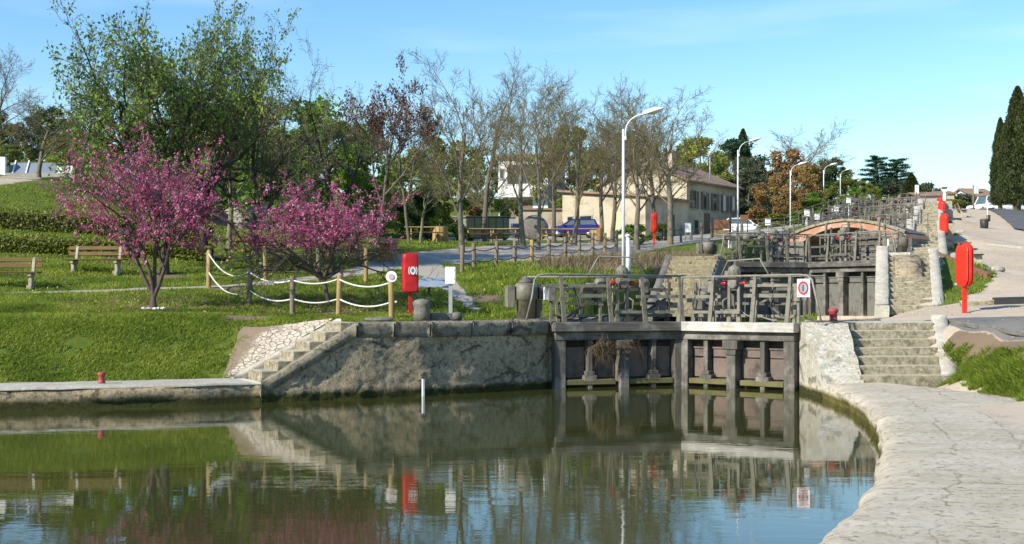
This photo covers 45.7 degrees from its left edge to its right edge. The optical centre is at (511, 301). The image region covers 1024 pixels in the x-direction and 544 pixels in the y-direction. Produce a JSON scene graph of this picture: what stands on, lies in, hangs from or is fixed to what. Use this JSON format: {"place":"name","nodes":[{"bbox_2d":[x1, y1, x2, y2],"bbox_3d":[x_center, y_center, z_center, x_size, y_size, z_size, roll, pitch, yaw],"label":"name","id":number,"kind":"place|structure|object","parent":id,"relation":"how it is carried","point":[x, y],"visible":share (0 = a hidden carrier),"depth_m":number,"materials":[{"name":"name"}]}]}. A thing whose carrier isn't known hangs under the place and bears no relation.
{"place":"outdoors","nodes":[
{"label":"outdoors","id":0,"kind":"place"},
{"bbox_2d":[0,299,412,382],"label":"bank grass","id":1,"kind":"structure","parent":0,"point":[40,315],"depth_m":27.39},
{"bbox_2d":[223,319,330,377],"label":"bank paving","id":2,"kind":"structure","parent":0,"point":[262,343],"depth_m":27.40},
{"bbox_2d":[0,262,555,319],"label":"lawn grass","id":3,"kind":"structure","parent":0,"point":[27,295],"depth_m":34.86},
{"bbox_2d":[0,385,879,543],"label":"water","id":4,"kind":"structure","parent":0,"point":[672,464],"depth_m":15.20,"materials":[{"name":"green liquid"}]},
{"bbox_2d":[0,155,1023,423],"bbox_3d":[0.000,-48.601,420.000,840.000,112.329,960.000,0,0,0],"label":"ground","id":5,"kind":"structure","parent":0,"point":[998,231],"depth_m":38.16,"materials":[{"name":"plant"}]},
{"bbox_2d":[0,258,42,289],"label":"park bench","id":6,"kind":"object","parent":5,"relation":"on","point":[31,274],"visible":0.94,"depth_m":35.43,"materials":[{"name":"brown wood"}]},
{"bbox_2d":[0,42,47,149],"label":"bare tree","id":7,"kind":"object","parent":5,"relation":"on","point":[5,77],"visible":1,"depth_m":66.62,"materials":[{"name":"brown plant"}]},
{"bbox_2d":[11,115,54,160],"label":"woodland tree","id":8,"kind":"object","parent":5,"relation":"on","point":[36,150],"visible":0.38,"depth_m":129.50,"materials":[{"name":"green plant"}]},
{"bbox_2d":[0,157,75,177],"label":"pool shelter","id":9,"kind":"object","parent":5,"relation":"on","point":[16,169],"visible":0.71,"depth_m":76.35,"materials":[{"name":"white paint"}]},
{"bbox_2d":[24,106,69,161],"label":"evergreen tree","id":10,"kind":"object","parent":5,"relation":"on","point":[49,119],"visible":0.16,"depth_m":159.58,"materials":[{"name":"green plant"}]},
{"bbox_2d":[0,92,96,176],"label":"bare tree","id":11,"kind":"object","parent":5,"relation":"on","point":[42,154],"visible":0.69,"depth_m":69.94,"materials":[{"name":"brown plant"}]},
{"bbox_2d":[39,117,103,182],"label":"woodland tree","id":12,"kind":"object","parent":5,"relation":"on","point":[59,159],"visible":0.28,"depth_m":76.99,"materials":[{"name":"green plant"}]},
{"bbox_2d":[62,246,129,275],"bbox_3d":[-13.169,-1.286,38.533,1.950,0.966,0.595,0,0,3],"label":"park bench","id":13,"kind":"object","parent":5,"relation":"on","point":[77,254],"visible":0.86,"depth_m":38.71,"materials":[{"name":"brown wood"}]},
{"bbox_2d":[0,206,215,241],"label":"hedge","id":14,"kind":"object","parent":5,"relation":"on","point":[20,218],"visible":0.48,"depth_m":49.83,"materials":[{"name":"green plant"}]},
{"bbox_2d":[0,231,216,260],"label":"hedge","id":15,"kind":"object","parent":5,"relation":"on","point":[39,243],"visible":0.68,"depth_m":42.91,"materials":[{"name":"green plant"}]},
{"bbox_2d":[0,378,260,410],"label":"quay wall","id":16,"kind":"structure","parent":5,"relation":"on","point":[89,394],"depth_m":24.21,"materials":[{"name":"stone"}]},
{"bbox_2d":[34,114,239,306],"bbox_3d":[-9.799,-2.223,31.664,5.383,4.996,5.340,0,0,0],"label":"redbud tree","id":17,"kind":"object","parent":5,"relation":"on","point":[188,219],"visible":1,"depth_m":31.19,"materials":[{"name":"pink plant"}]},
{"bbox_2d":[34,0,312,274],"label":"broadleaf tree","id":18,"kind":"object","parent":5,"relation":"on","point":[97,93],"visible":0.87,"depth_m":39.61,"materials":[{"name":"green plant"}]},
{"bbox_2d":[65,0,300,245],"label":"broadleaf tree","id":19,"kind":"object","parent":5,"relation":"on","point":[210,50],"visible":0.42,"depth_m":43.02,"materials":[{"name":"green plant"}]},
{"bbox_2d":[129,113,240,222],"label":"woodland tree","id":20,"kind":"object","parent":5,"relation":"on","point":[221,192],"visible":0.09,"depth_m":65.57,"materials":[{"name":"green plant"}]},
{"bbox_2d":[213,202,270,230],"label":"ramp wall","id":21,"kind":"structure","parent":5,"relation":"on","point":[226,211],"depth_m":68.83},
{"bbox_2d":[200,47,313,248],"bbox_3d":[-10.261,-6.114,47.991,4.923,8.415,4.369,0,0,-20],"label":"bare tree","id":22,"kind":"object","parent":5,"relation":"on","point":[228,242],"visible":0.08,"depth_m":47.89,"materials":[{"name":"brown plant"}]},
{"bbox_2d":[172,53,354,268],"bbox_3d":[-8.552,-5.017,41.838,6.195,8.090,4.900,0,0,-10],"label":"broadleaf tree","id":23,"kind":"object","parent":5,"relation":"on","point":[254,175],"visible":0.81,"depth_m":41.28,"materials":[{"name":"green plant"}]},
{"bbox_2d":[233,128,327,230],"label":"woodland tree","id":24,"kind":"object","parent":5,"relation":"on","point":[245,189],"visible":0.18,"depth_m":63.28,"materials":[{"name":"green plant"}]},
{"bbox_2d":[206,246,367,282],"bbox_3d":[-7.026,-0.983,37.616,4.976,1.467,1.386,0,0,-23],"label":"rope fence","id":25,"kind":"object","parent":5,"relation":"on","point":[319,266],"visible":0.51,"depth_m":37.84,"materials":[{"name":"brown wood"}]},
{"bbox_2d":[230,319,353,381],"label":"stone stairs","id":26,"kind":"structure","parent":5,"relation":"on","point":[265,367],"depth_m":26.23,"materials":[{"name":"stone"}]},
{"bbox_2d":[206,241,397,317],"bbox_3d":[-6.309,-0.468,32.617,8.705,2.130,1.224,0,0,45],"label":"rope fence","id":27,"kind":"object","parent":5,"relation":"on","point":[391,277],"visible":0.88,"depth_m":31.34,"materials":[{"name":"fabric"}]},
{"bbox_2d":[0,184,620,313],"bbox_3d":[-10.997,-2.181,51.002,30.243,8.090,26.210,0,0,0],"label":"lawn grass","id":28,"kind":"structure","parent":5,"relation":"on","point":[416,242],"depth_m":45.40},
{"bbox_2d":[219,169,438,310],"bbox_3d":[-5.038,-1.649,32.919,6.088,4.062,4.761,0,0,0],"label":"redbud tree","id":29,"kind":"object","parent":5,"relation":"on","point":[334,235],"visible":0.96,"depth_m":32.56,"materials":[{"name":"pink plant"}]},
{"bbox_2d":[268,92,390,231],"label":"evergreen tree","id":30,"kind":"object","parent":5,"relation":"on","point":[316,123],"visible":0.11,"depth_m":72.99,"materials":[{"name":"green plant"}]},
{"bbox_2d":[271,31,399,256],"bbox_3d":[-7.354,-5.844,46.774,5.869,8.506,4.642,0,0,30],"label":"broadleaf tree","id":31,"kind":"object","parent":5,"relation":"on","point":[358,165],"visible":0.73,"depth_m":46.53,"materials":[{"name":"green plant"}]},
{"bbox_2d":[293,118,403,237],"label":"evergreen tree","id":32,"kind":"object","parent":5,"relation":"on","point":[390,224],"visible":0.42,"depth_m":67.46,"materials":[{"name":"green plant"}]},
{"bbox_2d":[326,140,413,230],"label":"woodland tree","id":33,"kind":"object","parent":5,"relation":"on","point":[400,215],"visible":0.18,"depth_m":79.25,"materials":[{"name":"green plant"}]},
{"bbox_2d":[335,50,441,237],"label":"broadleaf tree","id":34,"kind":"object","parent":5,"relation":"on","point":[378,123],"visible":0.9,"depth_m":51.77,"materials":[{"name":"brown plant"}]},
{"bbox_2d":[259,320,550,402],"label":"retaining wall","id":35,"kind":"structure","parent":5,"relation":"on","point":[374,359],"depth_m":26.98,"materials":[{"name":"grey stone"}]},
{"bbox_2d":[364,76,452,243],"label":"broadleaf tree","id":36,"kind":"object","parent":5,"relation":"on","point":[403,129],"visible":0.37,"depth_m":55.99,"materials":[{"name":"brown plant"}]},
{"bbox_2d":[402,253,418,312],"bbox_3d":[-2.626,-0.355,31.388,0.419,1.782,0.316,0,0,-14],"label":"lifebuoy case","id":37,"kind":"object","parent":5,"relation":"on","point":[410,281],"visible":0.99,"depth_m":31.27,"materials":[{"name":"red paint"}]},
{"bbox_2d":[394,192,436,240],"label":"evergreen tree","id":38,"kind":"object","parent":5,"relation":"on","point":[418,200],"visible":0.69,"depth_m":71.76,"materials":[{"name":"green plant"}]},
{"bbox_2d":[376,152,458,242],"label":"bare tree","id":39,"kind":"object","parent":5,"relation":"on","point":[437,196],"visible":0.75,"depth_m":56.90,"materials":[{"name":"brown plant"}]},
{"bbox_2d":[380,147,454,228],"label":"woodland tree","id":40,"kind":"object","parent":5,"relation":"on","point":[431,222],"visible":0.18,"depth_m":83.86,"materials":[{"name":"green plant"}]},
{"bbox_2d":[413,299,430,320],"bbox_3d":[-2.168,0.209,29.203,0.436,0.537,0.448,0,0,0],"label":"mooring bollard","id":41,"kind":"object","parent":5,"relation":"on","point":[421,311],"visible":0.95,"depth_m":29.03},
{"bbox_2d":[403,137,484,225],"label":"woodland tree","id":42,"kind":"object","parent":5,"relation":"on","point":[446,213],"visible":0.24,"depth_m":91.58,"materials":[{"name":"green plant"}]},
{"bbox_2d":[448,144,497,207],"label":"woodland tree","id":43,"kind":"object","parent":5,"relation":"on","point":[483,166],"visible":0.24,"depth_m":148.87,"materials":[{"name":"green plant"}]},
{"bbox_2d":[406,47,543,251],"bbox_3d":[-1.615,-6.386,51.508,5.975,8.818,4.877,0,0,0],"label":"bare tree","id":44,"kind":"object","parent":5,"relation":"on","point":[460,197],"visible":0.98,"depth_m":51.63,"materials":[{"name":"brown plant"}]},
{"bbox_2d":[466,216,509,240],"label":"container","id":45,"kind":"object","parent":5,"relation":"on","point":[492,221],"visible":0.8,"depth_m":77.31,"materials":[{"name":"green metal"}]},
{"bbox_2d":[442,44,537,240],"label":"bare tree","id":46,"kind":"object","parent":5,"relation":"on","point":[486,204],"visible":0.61,"depth_m":73.96,"materials":[{"name":"brown plant"}]},
{"bbox_2d":[457,167,534,215],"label":"bare tree","id":47,"kind":"object","parent":5,"relation":"on","point":[473,195],"visible":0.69,"depth_m":82.13,"materials":[{"name":"brown plant"}]},
{"bbox_2d":[452,208,561,230],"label":"garden wall","id":48,"kind":"structure","parent":5,"relation":"on","point":[546,214],"depth_m":99.90,"materials":[{"name":"paint"}]},
{"bbox_2d":[505,276,543,319],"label":"gate drive","id":49,"kind":"structure","parent":5,"relation":"on","point":[520,291],"depth_m":30.39,"materials":[{"name":"paint"}]},
{"bbox_2d":[495,153,564,215],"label":"white house","id":50,"kind":"structure","parent":5,"relation":"on","point":[509,190],"depth_m":127.60,"materials":[{"name":"paint"}]},
{"bbox_2d":[475,58,586,246],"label":"bare tree","id":51,"kind":"object","parent":5,"relation":"on","point":[520,195],"visible":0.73,"depth_m":60.13,"materials":[{"name":"brown plant"}]},
{"bbox_2d":[484,70,579,249],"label":"bare tree","id":52,"kind":"object","parent":5,"relation":"on","point":[539,189],"visible":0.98,"depth_m":56.09,"materials":[{"name":"brown plant"}]},
{"bbox_2d":[524,215,548,240],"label":"millstone","id":53,"kind":"object","parent":5,"relation":"on","point":[530,224],"visible":0.67,"depth_m":75.78,"materials":[{"name":"grey stone"}]},
{"bbox_2d":[460,232,617,271],"bbox_3d":[1.835,-2.058,49.147,0.681,2.424,17.000,0,0,23],"label":"rope fence","id":54,"kind":"object","parent":5,"relation":"on","point":[514,247],"visible":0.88,"depth_m":45.92,"materials":[{"name":"brown wood"}]},
{"bbox_2d":[500,76,592,241],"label":"bare tree","id":55,"kind":"object","parent":5,"relation":"on","point":[553,201],"visible":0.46,"depth_m":69.85,"materials":[{"name":"brown plant"}]},
{"bbox_2d":[455,255,647,318],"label":"embankment grass","id":56,"kind":"structure","parent":5,"relation":"on","point":[502,263],"depth_m":38.98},
{"bbox_2d":[526,124,598,207],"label":"woodland tree","id":57,"kind":"object","parent":5,"relation":"on","point":[568,181],"visible":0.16,"depth_m":121.32,"materials":[{"name":"green plant"}]},
{"bbox_2d":[515,70,626,245],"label":"bare tree","id":58,"kind":"object","parent":5,"relation":"on","point":[578,188],"visible":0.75,"depth_m":61.28,"materials":[{"name":"brown plant"}]},
{"bbox_2d":[548,218,599,237],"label":"parked car","id":59,"kind":"object","parent":5,"relation":"on","point":[587,223],"visible":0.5,"depth_m":89.26,"materials":[{"name":"blue paint"}]},
{"bbox_2d":[557,78,656,227],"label":"bare tree","id":60,"kind":"object","parent":5,"relation":"on","point":[601,200],"visible":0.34,"depth_m":71.87,"materials":[{"name":"brown plant"}]},
{"bbox_2d":[576,86,660,242],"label":"bare tree","id":61,"kind":"object","parent":5,"relation":"on","point":[615,166],"visible":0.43,"depth_m":67.52,"materials":[{"name":"brown plant"}]},
{"bbox_2d":[530,245,709,283],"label":"dry weeds","id":62,"kind":"object","parent":5,"relation":"on","point":[575,259],"visible":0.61,"depth_m":44.22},
{"bbox_2d":[557,190,694,237],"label":"house annex","id":63,"kind":"object","parent":5,"relation":"on","point":[680,211],"visible":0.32,"depth_m":95.47,"materials":[{"name":"paint"}]},
{"bbox_2d":[560,84,693,249],"bbox_3d":[5.492,-6.508,58.765,6.648,8.342,5.523,0,0,15],"label":"bare tree","id":64,"kind":"object","parent":5,"relation":"on","point":[634,170],"visible":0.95,"depth_m":57.98,"materials":[{"name":"brown plant"}]},
{"bbox_2d":[542,260,731,387],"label":"chamber wall","id":65,"kind":"structure","parent":5,"relation":"on","point":[606,319],"depth_m":36.86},
{"bbox_2d":[525,256,686,388],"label":"lock gate","id":66,"kind":"structure","parent":65,"relation":"attached to","point":[659,361],"depth_m":29.85,"materials":[{"name":"metal"}]},
{"bbox_2d":[583,334,643,366],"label":"dry reeds","id":67,"kind":"object","parent":66,"relation":"attached to","point":[602,346],"visible":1,"depth_m":29.41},
{"bbox_2d":[622,107,663,265],"bbox_3d":[4.137,-3.296,38.500,1.326,5.753,0.331,0,0,0],"label":"street lamp","id":68,"kind":"object","parent":5,"relation":"on","point":[652,111],"visible":0.99,"depth_m":38.46,"materials":[{"name":"metal"}]},
{"bbox_2d":[597,70,693,232],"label":"bare tree","id":69,"kind":"object","parent":5,"relation":"on","point":[652,201],"visible":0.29,"depth_m":83.60,"materials":[{"name":"brown plant"}]},
{"bbox_2d":[598,86,733,244],"bbox_3d":[7.201,-7.069,62.250,7.468,8.566,6.096,0,0,-27],"label":"bare tree","id":70,"kind":"object","parent":5,"relation":"on","point":[670,236],"visible":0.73,"depth_m":62.12,"materials":[{"name":"brown plant"}]},
{"bbox_2d":[595,151,744,234],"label":"house","id":71,"kind":"structure","parent":5,"relation":"on","point":[715,197],"depth_m":106.22,"materials":[{"name":"paint"}]},
{"bbox_2d":[647,254,722,321],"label":"stone stairs","id":72,"kind":"structure","parent":5,"relation":"on","point":[695,265],"depth_m":43.03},
{"bbox_2d":[676,135,729,173],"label":"woodland tree","id":73,"kind":"object","parent":5,"relation":"on","point":[696,147],"visible":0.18,"depth_m":139.13,"materials":[{"name":"green plant"}]},
{"bbox_2d":[695,159,749,211],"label":"woodland tree","id":74,"kind":"object","parent":5,"relation":"on","point":[720,172],"visible":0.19,"depth_m":117.30,"materials":[{"name":"green plant"}]},
{"bbox_2d":[713,135,761,196],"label":"evergreen tree","id":75,"kind":"object","parent":5,"relation":"on","point":[735,147],"visible":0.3,"depth_m":164.09,"materials":[{"name":"green plant"}]},
{"bbox_2d":[731,168,771,216],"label":"woodland tree","id":76,"kind":"object","parent":5,"relation":"on","point":[750,178],"visible":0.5,"depth_m":115.44,"materials":[{"name":"green plant"}]},
{"bbox_2d":[733,154,789,215],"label":"woodland tree","id":77,"kind":"object","parent":5,"relation":"on","point":[759,164],"visible":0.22,"depth_m":129.23,"materials":[{"name":"green plant"}]},
{"bbox_2d":[732,231,792,261],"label":"chamber wall","id":78,"kind":"structure","parent":5,"relation":"on","point":[773,249],"depth_m":63.35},
{"bbox_2d":[717,223,811,321],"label":"lock gate","id":79,"kind":"structure","parent":78,"relation":"attached to","point":[777,266],"depth_m":49.92,"materials":[{"name":"metal"}]},
{"bbox_2d":[745,171,802,225],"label":"woodland tree","id":80,"kind":"object","parent":5,"relation":"on","point":[776,182],"visible":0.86,"depth_m":107.65,"materials":[{"name":"orange plant"}]},
{"bbox_2d":[761,147,825,211],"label":"woodland tree","id":81,"kind":"object","parent":5,"relation":"on","point":[792,157],"visible":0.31,"depth_m":133.48,"materials":[{"name":"orange plant"}]},
{"bbox_2d":[781,169,825,214],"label":"woodland tree","id":82,"kind":"object","parent":5,"relation":"on","point":[804,178],"visible":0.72,"depth_m":117.57,"materials":[{"name":"orange plant"}]},
{"bbox_2d":[766,115,856,188],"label":"bare tree","id":83,"kind":"object","parent":5,"relation":"on","point":[803,158],"visible":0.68,"depth_m":149.19,"materials":[{"name":"brown plant"}]},
{"bbox_2d":[729,199,931,261],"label":"arch bridge","id":84,"kind":"structure","parent":5,"relation":"on","point":[917,237],"depth_m":56.60,"materials":[{"name":"stone"}]},
{"bbox_2d":[817,156,852,200],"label":"evergreen tree","id":85,"kind":"object","parent":5,"relation":"on","point":[834,175],"visible":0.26,"depth_m":159.61,"materials":[{"name":"green plant"}]},
{"bbox_2d":[832,170,864,203],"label":"woodland tree","id":86,"kind":"object","parent":5,"relation":"on","point":[845,182],"visible":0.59,"depth_m":149.39,"materials":[{"name":"green plant"}]},
{"bbox_2d":[789,320,930,397],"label":"stone wall","id":87,"kind":"structure","parent":5,"relation":"on","point":[827,355],"depth_m":27.20,"materials":[{"name":"stone"}]},
{"bbox_2d":[802,255,922,322],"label":"chamber wall","id":88,"kind":"structure","parent":5,"relation":"on","point":[907,265],"depth_m":41.67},
{"bbox_2d":[675,258,825,390],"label":"lock gate","id":89,"kind":"structure","parent":88,"relation":"attached to","point":[772,347],"depth_m":29.35,"materials":[{"name":"paint"}]},
{"bbox_2d":[735,236,999,318],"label":"slope grass","id":90,"kind":"structure","parent":5,"relation":"on","point":[972,289],"depth_m":42.24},
{"bbox_2d":[848,155,901,195],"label":"pine tree","id":91,"kind":"object","parent":5,"relation":"on","point":[874,165],"visible":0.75,"depth_m":149.43,"materials":[{"name":"green plant"}]},
{"bbox_2d":[874,246,910,317],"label":"stone pillar","id":92,"kind":"structure","parent":5,"relation":"on","point":[883,255],"depth_m":40.57,"materials":[{"name":"stone"}]},
{"bbox_2d":[868,197,923,225],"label":"lock gate","id":93,"kind":"structure","parent":5,"relation":"on","point":[910,205],"depth_m":88.17,"materials":[{"name":"metal"}]},
{"bbox_2d":[844,315,957,387],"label":"stone stairs","id":94,"kind":"structure","parent":5,"relation":"on","point":[895,352],"depth_m":27.44,"materials":[{"name":"stone"}]},
{"bbox_2d":[879,158,924,197],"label":"pine tree","id":95,"kind":"object","parent":5,"relation":"on","point":[896,164],"visible":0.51,"depth_m":151.50,"materials":[{"name":"green plant"}]},
{"bbox_2d":[888,248,943,314],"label":"stone stairs","id":96,"kind":"structure","parent":5,"relation":"on","point":[907,294],"depth_m":40.04,"materials":[{"name":"stone"}]},
{"bbox_2d":[912,221,947,254],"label":"stone stairs","id":97,"kind":"structure","parent":5,"relation":"on","point":[936,235],"depth_m":56.09,"materials":[{"name":"stone"}]},
{"bbox_2d":[955,242,973,312],"bbox_3d":[12.280,-0.571,33.000,0.370,2.074,0.741,0,0,-6],"label":"lifebuoy case","id":98,"kind":"object","parent":5,"relation":"on","point":[964,264],"visible":1,"depth_m":32.83,"materials":[{"name":"red paint"}]},
{"bbox_2d":[926,335,1023,401],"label":"mound grass","id":99,"kind":"structure","parent":5,"relation":"on","point":[1004,365],"depth_m":23.74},
{"bbox_2d":[947,319,1023,336],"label":"kerb beam","id":100,"kind":"structure","parent":5,"relation":"on","point":[1015,332],"depth_m":26.86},
{"bbox_2d":[988,117,1006,208],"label":"cypress tree","id":101,"kind":"object","parent":5,"relation":"on","point":[994,199],"visible":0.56,"depth_m":105.81,"materials":[{"name":"green plant"}]},
{"bbox_2d":[995,85,1022,209],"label":"cypress tree","id":102,"kind":"object","parent":5,"relation":"on","point":[1008,134],"visible":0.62,"depth_m":101.75,"materials":[{"name":"green plant"}]},
{"bbox_2d":[1004,86,1023,205],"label":"cypress tree","id":103,"kind":"object","parent":5,"relation":"on","point":[1016,177],"visible":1,"depth_m":97.60,"materials":[{"name":"green plant"}]},
{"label":"chamber wall","id":104,"kind":"object","parent":5,"relation":"on","visible":0},
{"bbox_2d":[803,220,902,315],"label":"lock gate","id":105,"kind":"structure","parent":104,"relation":"attached to","point":[851,292],"depth_m":48.88,"materials":[{"name":"paint"}]},
{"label":"chamber wall","id":106,"kind":"object","parent":5,"relation":"on","visible":0},
{"bbox_2d":[802,208,853,260],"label":"lock gate","id":107,"kind":"structure","parent":106,"relation":"attached to","point":[833,218],"depth_m":69.75,"materials":[{"name":"paint"}]},
{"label":"chamber wall","id":108,"kind":"object","parent":5,"relation":"on","visible":0},
{"bbox_2d":[850,205,919,259],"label":"lock gate","id":109,"kind":"structure","parent":108,"relation":"attached to","point":[872,248],"depth_m":68.79,"materials":[{"name":"paint"}]},
{"bbox_2d":[0,0,1023,199],"label":"sky","id":110,"kind":"structure","parent":0,"point":[929,83],"materials":[{"name":"blue"}]},
{"bbox_2d":[800,382,1023,543],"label":"quay pavement","id":111,"kind":"structure","parent":0,"point":[947,471],"depth_m":12.63,"materials":[{"name":"stone"}]},
{"bbox_2d":[983,209,1023,229],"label":"road","id":112,"kind":"structure","parent":0,"point":[1014,218],"depth_m":89.78,"materials":[{"name":"asphalt"}]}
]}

